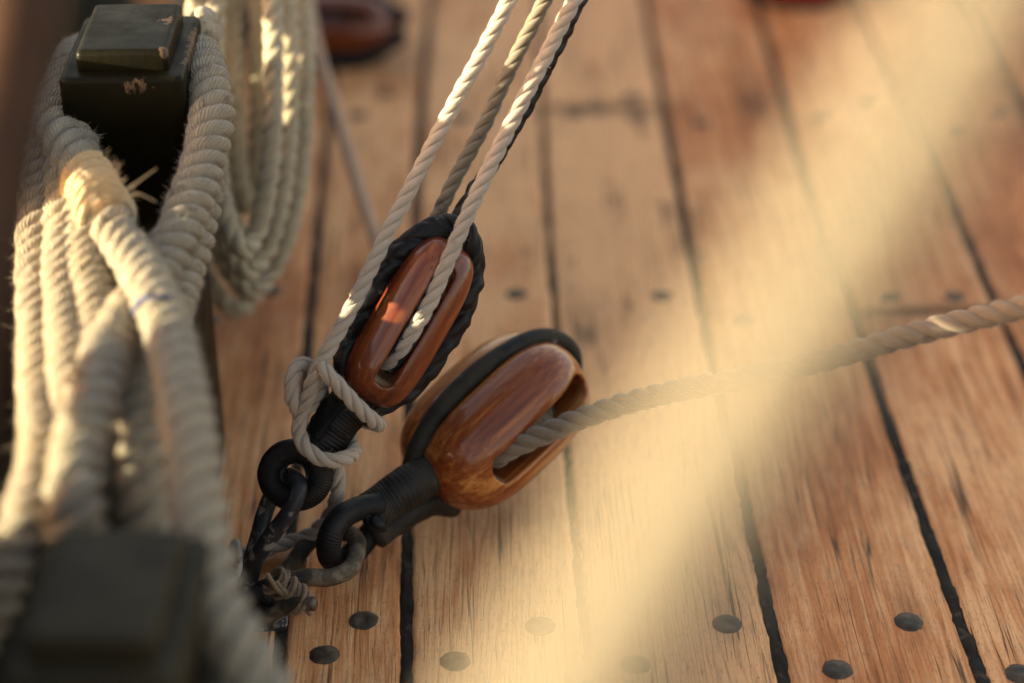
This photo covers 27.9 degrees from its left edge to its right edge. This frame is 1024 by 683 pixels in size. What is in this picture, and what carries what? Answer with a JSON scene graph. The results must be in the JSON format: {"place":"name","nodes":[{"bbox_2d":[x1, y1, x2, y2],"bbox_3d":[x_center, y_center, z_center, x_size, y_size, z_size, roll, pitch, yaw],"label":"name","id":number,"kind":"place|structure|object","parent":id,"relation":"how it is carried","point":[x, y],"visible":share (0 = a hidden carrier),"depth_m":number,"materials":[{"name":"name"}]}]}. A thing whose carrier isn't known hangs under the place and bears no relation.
{"place":"outdoors","nodes":[
{"label":"outdoors","id":0,"kind":"place"},
{"bbox_2d":[0,0,61,316],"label":"leather covered shroud","id":1,"kind":"object","parent":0,"point":[28,31],"visible":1,"depth_m":0.77,"materials":[{"name":"black leather"}]},
{"bbox_2d":[244,0,409,70],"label":"tackle block","id":2,"kind":"object","parent":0,"point":[356,34],"depth_m":2.30,"materials":[{"name":"brown wood"}]},
{"bbox_2d":[136,0,1023,682],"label":"deck","id":3,"kind":"structure","parent":0,"point":[644,196],"depth_m":1.80,"materials":[{"name":"brown wood"}]},
{"bbox_2d":[0,0,85,514],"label":"bulwark","id":4,"kind":"object","parent":3,"relation":"on","point":[71,17],"visible":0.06,"depth_m":1.56,"materials":[{"name":"paint"}]},
{"bbox_2d":[0,0,135,682],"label":"waterway","id":5,"kind":"object","parent":3,"relation":"on","point":[6,645],"depth_m":1.40,"materials":[{"name":"paint"}]},
{"bbox_2d":[0,530,210,682],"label":"bitt post","id":6,"kind":"object","parent":3,"relation":"on","point":[115,606],"visible":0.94,"depth_m":0.99,"materials":[{"name":"black metal"}]},
{"bbox_2d":[59,4,224,496],"bbox_3d":[-0.264,-0.053,1.520,0.084,0.382,0.118,-1,30,-1],"label":"bitt post","id":7,"kind":"object","parent":3,"relation":"on","point":[125,80],"visible":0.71,"depth_m":1.41,"materials":[{"name":"green paint"}]},
{"bbox_2d":[0,0,304,682],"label":"mooring rope","id":8,"kind":"object","parent":7,"relation":"attached to","point":[112,384],"visible":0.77,"depth_m":1.19,"materials":[{"name":"beige fabric"}]},
{"bbox_2d":[173,0,322,319],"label":"coiled rope","id":9,"kind":"object","parent":7,"relation":"hanging from","point":[270,175],"visible":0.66,"depth_m":1.69,"materials":[{"name":"beige fabric"}]},
{"bbox_2d":[238,586,288,631],"bbox_3d":[-0.176,0.188,1.441,0.039,0.036,0.033,-1,30,-1],"label":"eyebolt","id":10,"kind":"object","parent":3,"relation":"on","point":[265,603],"visible":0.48,"depth_m":1.43,"materials":[{"name":"black metal"}]},
{"bbox_2d":[236,467,307,609],"bbox_3d":[-0.168,0.135,1.441,0.056,0.110,0.061,-1,30,-1],"label":"iron link","id":11,"kind":"object","parent":10,"relation":"attached to","point":[266,534],"visible":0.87,"depth_m":1.42,"materials":[{"name":"black metal"}]},
{"bbox_2d":[228,538,242,574],"bbox_3d":[-0.192,0.151,1.430,0.010,0.026,0.021,-10,31,-16],"label":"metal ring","id":12,"kind":"object","parent":11,"relation":"attached to","point":[235,542],"visible":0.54,"depth_m":1.42,"materials":[{"name":"grey metal"}]},
{"bbox_2d":[257,213,485,510],"bbox_3d":[-0.092,0.018,1.424,0.084,0.238,0.057,30,-1,-19],"label":"tackle block","id":13,"kind":"object","parent":11,"relation":"attached to","point":[395,296],"depth_m":1.41,"materials":[{"name":"brown wood"}]},
{"bbox_2d":[242,0,517,556],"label":"becket rope","id":14,"kind":"object","parent":13,"relation":"attached to","point":[323,376],"visible":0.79,"depth_m":1.40,"materials":[{"name":"beige fabric"}]},
{"bbox_2d":[380,0,584,370],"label":"tackle fall","id":15,"kind":"object","parent":13,"relation":"attached to","point":[494,156],"visible":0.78,"depth_m":1.41,"materials":[{"name":"beige fabric"}]},
{"bbox_2d":[451,0,587,215],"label":"tarred line","id":16,"kind":"object","parent":13,"relation":"attached to","point":[528,112],"visible":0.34,"depth_m":1.44,"materials":[{"name":"fabric"}]},
{"bbox_2d":[238,526,365,628],"bbox_3d":[-0.142,0.166,1.451,0.070,0.040,0.106,23,37,34],"label":"shackle","id":17,"kind":"object","parent":10,"relation":"attached to","point":[348,568],"visible":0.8,"depth_m":1.43,"materials":[{"name":"metal"}]},
{"bbox_2d":[262,566,312,617],"bbox_3d":[-0.155,0.171,1.424,0.030,0.031,0.056,-21,36,-32],"label":"twine lashing","id":18,"kind":"object","parent":17,"relation":"attached to","point":[278,590],"visible":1,"depth_m":1.42,"materials":[{"name":"beige fabric"}]},
{"bbox_2d":[316,328,589,568],"bbox_3d":[-0.044,0.085,1.511,0.260,0.106,0.102,-43,37,-18],"label":"tackle block","id":19,"kind":"object","parent":17,"relation":"attached to","point":[473,413],"depth_m":1.48,"materials":[{"name":"orange wood"}]},
{"bbox_2d":[492,295,1023,470],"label":"hauling line","id":20,"kind":"object","parent":19,"relation":"attached to","point":[893,339],"visible":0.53,"depth_m":1.43,"materials":[{"name":"beige fabric"}]},
{"bbox_2d":[227,547,310,606],"bbox_3d":[-0.176,0.170,1.473,0.060,0.013,0.064,-1,30,-1],"label":"wooden chock","id":21,"kind":"object","parent":3,"relation":"on","point":[277,559],"visible":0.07,"depth_m":1.48,"materials":[{"name":"brown wood"}]},
{"bbox_2d":[311,0,379,247],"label":"slack line","id":22,"kind":"object","parent":3,"relation":"on","point":[349,156],"visible":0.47,"depth_m":1.91,"materials":[{"name":"beige fabric"}]},
{"bbox_2d":[489,0,1023,682],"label":"foreground rope","id":23,"kind":"object","parent":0,"point":[667,540],"visible":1,"depth_m":0.35,"materials":[{"name":"beige fabric"}]},
{"bbox_2d":[754,0,849,9],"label":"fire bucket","id":24,"kind":"object","parent":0,"point":[804,4],"visible":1,"depth_m":2.47,"materials":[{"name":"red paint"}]}
]}

